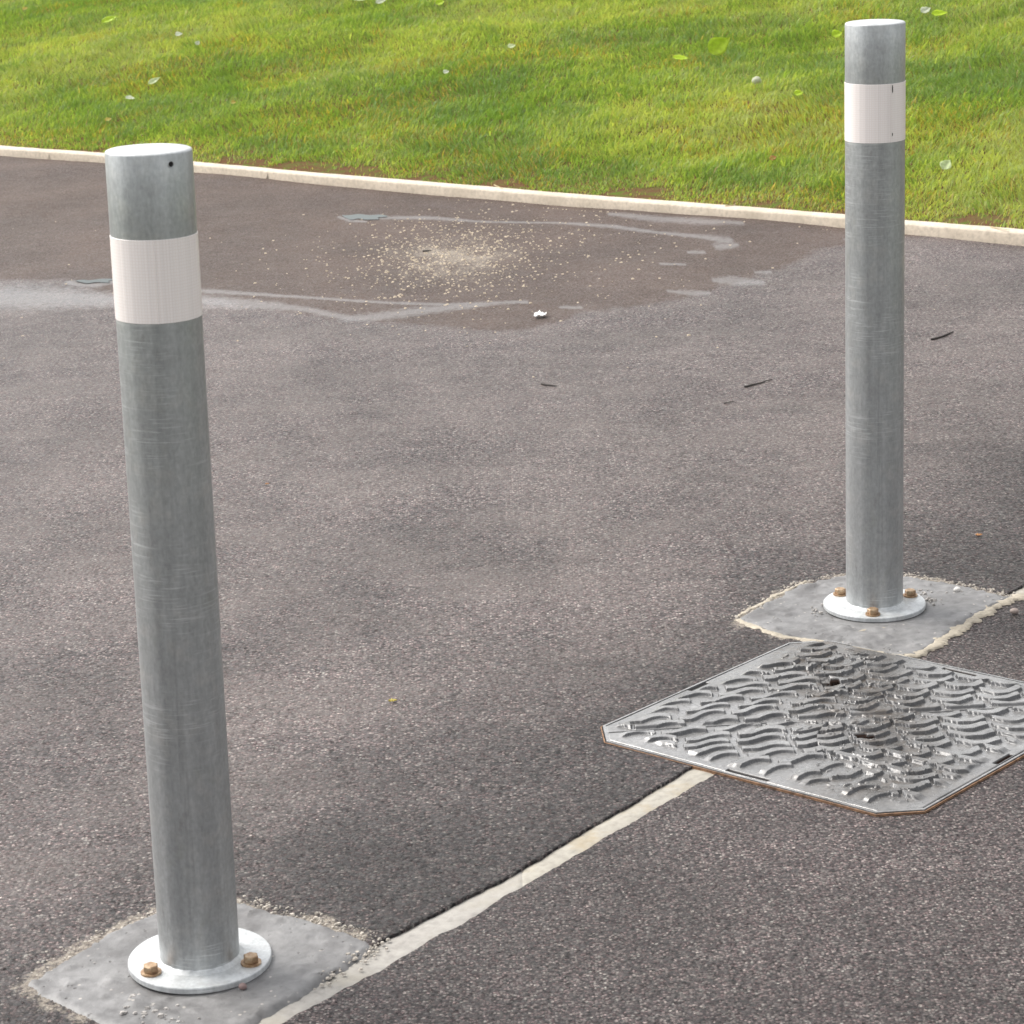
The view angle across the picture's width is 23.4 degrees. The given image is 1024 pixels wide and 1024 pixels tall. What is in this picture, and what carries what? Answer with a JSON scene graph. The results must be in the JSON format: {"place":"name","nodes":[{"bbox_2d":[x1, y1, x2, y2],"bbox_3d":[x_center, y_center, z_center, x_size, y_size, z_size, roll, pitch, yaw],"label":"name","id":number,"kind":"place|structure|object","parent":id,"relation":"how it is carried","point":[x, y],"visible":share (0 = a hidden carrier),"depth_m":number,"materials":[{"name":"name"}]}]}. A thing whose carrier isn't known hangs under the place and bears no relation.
{"place":"outdoors","nodes":[
{"label":"outdoors","id":0,"kind":"place"},
{"bbox_2d":[0,156,1023,1023],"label":"car park tarmac","id":1,"kind":"object","parent":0,"point":[482,556],"visible":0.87,"depth_m":5.90,"materials":[{"name":"grey asphalt"}]},
{"bbox_2d":[0,145,55,159],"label":"lawn kerb","id":2,"kind":"structure","parent":1,"relation":"on","point":[24,152],"depth_m":13.28,"materials":[{"name":"concrete"}]},
{"bbox_2d":[50,149,104,162],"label":"lawn kerb","id":3,"kind":"structure","parent":1,"relation":"on","point":[81,156],"depth_m":13.01,"materials":[{"name":"concrete"}]},
{"bbox_2d":[76,279,112,282],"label":"puddle","id":4,"kind":"object","parent":1,"relation":"on","point":[96,280],"visible":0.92,"depth_m":9.28,"materials":[{"name":"grey liquid"}]},
{"bbox_2d":[28,903,375,1023],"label":"concrete pad","id":5,"kind":"object","parent":1,"relation":"on","point":[97,983],"visible":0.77,"depth_m":3.50,"materials":[{"name":"grey concrete"}]},
{"bbox_2d":[105,143,271,993],"bbox_3d":[-0.461,0.085,3.394,0.205,1.167,0.205,-2,16,0],"label":"bollard","id":6,"kind":"object","parent":5,"relation":"on","point":[201,942],"visible":1,"depth_m":3.35,"materials":[{"name":"metal"}]},
{"bbox_2d":[238,983,246,989],"bbox_3d":[-0.377,0.664,3.464,0.012,0.010,0.010,-3,15,0],"label":"pebble","id":7,"kind":"object","parent":5,"relation":"on","point":[242,986],"visible":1,"depth_m":3.46,"materials":[{"name":"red stone"}]},
{"bbox_2d":[193,161,271,178],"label":"lawn kerb","id":8,"kind":"structure","parent":1,"relation":"on","point":[235,170],"depth_m":12.12,"materials":[{"name":"concrete"}]},
{"bbox_2d":[268,169,403,191],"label":"lawn kerb","id":9,"kind":"structure","parent":1,"relation":"on","point":[370,183],"depth_m":11.59,"materials":[{"name":"concrete"}]},
{"bbox_2d":[342,214,387,219],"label":"puddle","id":10,"kind":"object","parent":1,"relation":"on","point":[361,216],"visible":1,"depth_m":10.59,"materials":[{"name":"grey liquid"}]},
{"bbox_2d":[258,872,522,1023],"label":"edging strip","id":11,"kind":"object","parent":1,"relation":"on","point":[409,941],"visible":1,"depth_m":3.59,"materials":[{"name":"beige concrete"}]},
{"bbox_2d":[397,180,545,203],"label":"lawn kerb","id":12,"kind":"structure","parent":1,"relation":"on","point":[467,191],"depth_m":11.00,"materials":[{"name":"concrete"}]},
{"bbox_2d":[12,199,946,376],"bbox_3d":[-0.358,-0.886,9.144,3.651,0.020,3.847,-3,15,0],"label":"scattered grit","id":13,"kind":"object","parent":1,"relation":"on","point":[442,255],"visible":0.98,"depth_m":9.42,"materials":[{"name":"beige gravel"}]},
{"bbox_2d":[17,572,1015,989],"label":"mortar crumbs","id":14,"kind":"object","parent":1,"relation":"on","point":[319,922],"visible":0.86,"depth_m":3.68,"materials":[{"name":"concrete"}]},
{"bbox_2d":[534,310,546,316],"bbox_3d":[0.092,-0.653,8.150,0.042,0.014,0.055,-1,15,7],"label":"paper scrap","id":15,"kind":"object","parent":1,"relation":"on","point":[536,314],"visible":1,"depth_m":8.14,"materials":[{"name":"white paper"}]},
{"bbox_2d":[522,769,713,885],"bbox_3d":[0.189,0.495,4.022,0.088,0.006,0.678,9,19,37],"label":"edging strip","id":16,"kind":"object","parent":1,"relation":"on","point":[682,783],"visible":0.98,"depth_m":3.99,"materials":[{"name":"concrete"}]},
{"bbox_2d":[542,192,711,215],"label":"lawn kerb","id":17,"kind":"structure","parent":1,"relation":"on","point":[607,202],"depth_m":10.41,"materials":[{"name":"concrete"}]},
{"bbox_2d":[744,379,771,386],"bbox_3d":[0.706,-0.368,7.071,0.115,0.006,0.009,-16,20,-40],"label":"twig","id":18,"kind":"object","parent":1,"relation":"on","point":[757,383],"visible":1,"depth_m":7.06,"materials":[{"name":"wood"}]},
{"bbox_2d":[738,580,807,616],"bbox_3d":[0.533,0.178,5.096,0.022,0.005,0.276,8,19,35],"label":"mortar fillet","id":19,"kind":"object","parent":1,"relation":"on","point":[773,596],"visible":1,"depth_m":5.10,"materials":[{"name":"beige concrete"}]},
{"bbox_2d":[707,204,844,227],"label":"lawn kerb","id":20,"kind":"structure","parent":1,"relation":"on","point":[816,218],"depth_m":9.89,"materials":[{"name":"concrete"}]},
{"bbox_2d":[734,619,907,656],"bbox_3d":[0.589,0.250,4.823,0.414,0.005,0.054,12,21,42],"label":"mortar fillet","id":21,"kind":"object","parent":1,"relation":"on","point":[754,626],"visible":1,"depth_m":4.86,"materials":[{"name":"beige concrete"}]},
{"bbox_2d":[739,575,1007,657],"bbox_3d":[0.728,0.197,4.998,0.436,0.016,0.481,8,19,35],"label":"concrete pad","id":22,"kind":"object","parent":1,"relation":"on","point":[788,613],"visible":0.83,"depth_m":4.94,"materials":[{"name":"grey concrete"}]},
{"bbox_2d":[120,586,970,1023],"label":"concrete rubble","id":23,"kind":"object","parent":22,"relation":"on","point":[814,610],"visible":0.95,"depth_m":3.42,"materials":[{"name":"grey concrete"}]},
{"bbox_2d":[823,19,925,622],"bbox_3d":[0.710,-0.369,4.843,0.205,1.167,0.205,-2,16,0],"label":"bollard","id":24,"kind":"object","parent":22,"relation":"on","point":[874,591],"visible":1,"depth_m":4.80,"materials":[{"name":"metal"}]},
{"bbox_2d":[953,587,960,591],"bbox_3d":[0.914,0.159,5.078,0.016,0.012,0.014,-3,15,0],"label":"pebble","id":25,"kind":"object","parent":22,"relation":"on","point":[956,589],"visible":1,"depth_m":5.07,"materials":[{"name":"white stone"}]},
{"bbox_2d":[904,594,1023,657],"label":"mortar fillet","id":26,"kind":"object","parent":22,"relation":"on","point":[941,642],"visible":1,"depth_m":4.86,"materials":[{"name":"beige concrete"}]},
{"bbox_2d":[931,331,953,339],"bbox_3d":[1.320,-0.539,7.573,0.012,0.008,0.131,10,20,39],"label":"twig","id":27,"kind":"object","parent":1,"relation":"on","point":[938,337],"visible":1,"depth_m":7.55,"materials":[{"name":"brown wood"}]},
{"bbox_2d":[905,220,1023,245],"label":"lawn kerb","id":28,"kind":"structure","parent":1,"relation":"on","point":[1010,236],"depth_m":9.29,"materials":[{"name":"concrete"}]},
{"bbox_2d":[995,587,1023,609],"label":"edging strip","id":29,"kind":"object","parent":1,"relation":"on","point":[1020,591],"visible":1,"depth_m":5.07,"materials":[{"name":"concrete"}]},
{"bbox_2d":[0,0,1023,228],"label":"lawn ground","id":30,"kind":"structure","parent":0,"point":[317,167],"depth_m":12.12,"materials":[{"name":"green plant"}]},
{"bbox_2d":[102,16,116,22],"bbox_3d":[-2.743,-3.358,16.867,0.120,0.013,0.055,-27,59,-16],"label":"broad leaf","id":31,"kind":"object","parent":30,"relation":"on","point":[107,19],"visible":1,"depth_m":16.87,"materials":[{"name":"green plant"}]},
{"bbox_2d":[148,77,159,83],"bbox_3d":[-2.110,-2.542,14.589,0.085,0.010,0.038,-34,65,-16],"label":"broad leaf","id":32,"kind":"object","parent":30,"relation":"on","point":[152,81],"visible":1,"depth_m":14.59,"materials":[{"name":"plant"}]},
{"bbox_2d":[436,0,443,4],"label":"broad leaf","id":33,"kind":"object","parent":30,"relation":"on","point":[439,2],"visible":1,"depth_m":15.73,"materials":[{"name":"green plant"}]},
{"bbox_2d":[673,55,687,59],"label":"broad leaf","id":34,"kind":"object","parent":30,"relation":"on","point":[680,57],"visible":1,"depth_m":12.91,"materials":[{"name":"green plant"}]},
{"bbox_2d":[708,37,728,55],"bbox_3d":[1.086,-2.447,12.975,0.135,0.104,0.022,-37,-7,-5],"label":"broad leaf","id":35,"kind":"object","parent":30,"relation":"on","point":[718,45],"visible":1,"depth_m":12.97,"materials":[{"name":"green plant"}]},
{"bbox_2d":[752,76,761,84],"bbox_3d":[1.202,-2.117,12.158,0.047,0.046,0.043,-3,15,0],"label":"pebble","id":36,"kind":"object","parent":30,"relation":"on","point":[756,79],"visible":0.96,"depth_m":12.14,"materials":[{"name":"stone"}]},
{"bbox_2d":[794,90,802,95],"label":"broad leaf","id":37,"kind":"object","parent":30,"relation":"on","point":[797,92],"visible":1,"depth_m":11.69,"materials":[{"name":"green plant"}]},
{"bbox_2d":[832,30,841,37],"bbox_3d":[1.711,-2.517,13.027,0.060,0.013,0.055,-18,62,-8],"label":"broad leaf","id":38,"kind":"object","parent":30,"relation":"on","point":[836,33],"visible":1,"depth_m":13.03,"materials":[{"name":"green plant"}]},
{"bbox_2d":[920,7,930,12],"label":"broad leaf","id":39,"kind":"object","parent":30,"relation":"on","point":[924,9],"visible":1,"depth_m":13.21,"materials":[{"name":"white plant"}]},
{"bbox_2d":[931,10,946,15],"bbox_3d":[2.258,-2.634,13.069,0.090,0.012,0.049,-7,50,-4],"label":"broad leaf","id":40,"kind":"object","parent":30,"relation":"on","point":[937,12],"visible":1,"depth_m":13.07,"materials":[{"name":"plant"}]},
{"bbox_2d":[940,160,950,168],"bbox_3d":[1.763,-1.411,10.047,0.049,0.012,0.060,32,67,17],"label":"broad leaf","id":41,"kind":"object","parent":30,"relation":"on","point":[945,164],"visible":1,"depth_m":10.05,"materials":[{"name":"white plant"}]},
{"bbox_2d":[282,600,1023,1023],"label":"footpath tarmac","id":42,"kind":"structure","parent":0,"point":[714,898],"depth_m":3.60,"materials":[{"name":"grey asphalt"}]},
{"bbox_2d":[600,640,1023,816],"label":"inspection cover","id":43,"kind":"object","parent":42,"relation":"on","point":[875,733],"visible":1,"depth_m":4.34,"materials":[{"name":"metal"}]},
{"bbox_2d":[1010,608,1018,613],"bbox_3d":[1.000,0.197,4.928,0.018,0.012,0.016,-3,15,0],"label":"pebble","id":44,"kind":"object","parent":42,"relation":"on","point":[1014,610],"visible":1,"depth_m":4.92,"materials":[{"name":"grey stone"}]}
]}

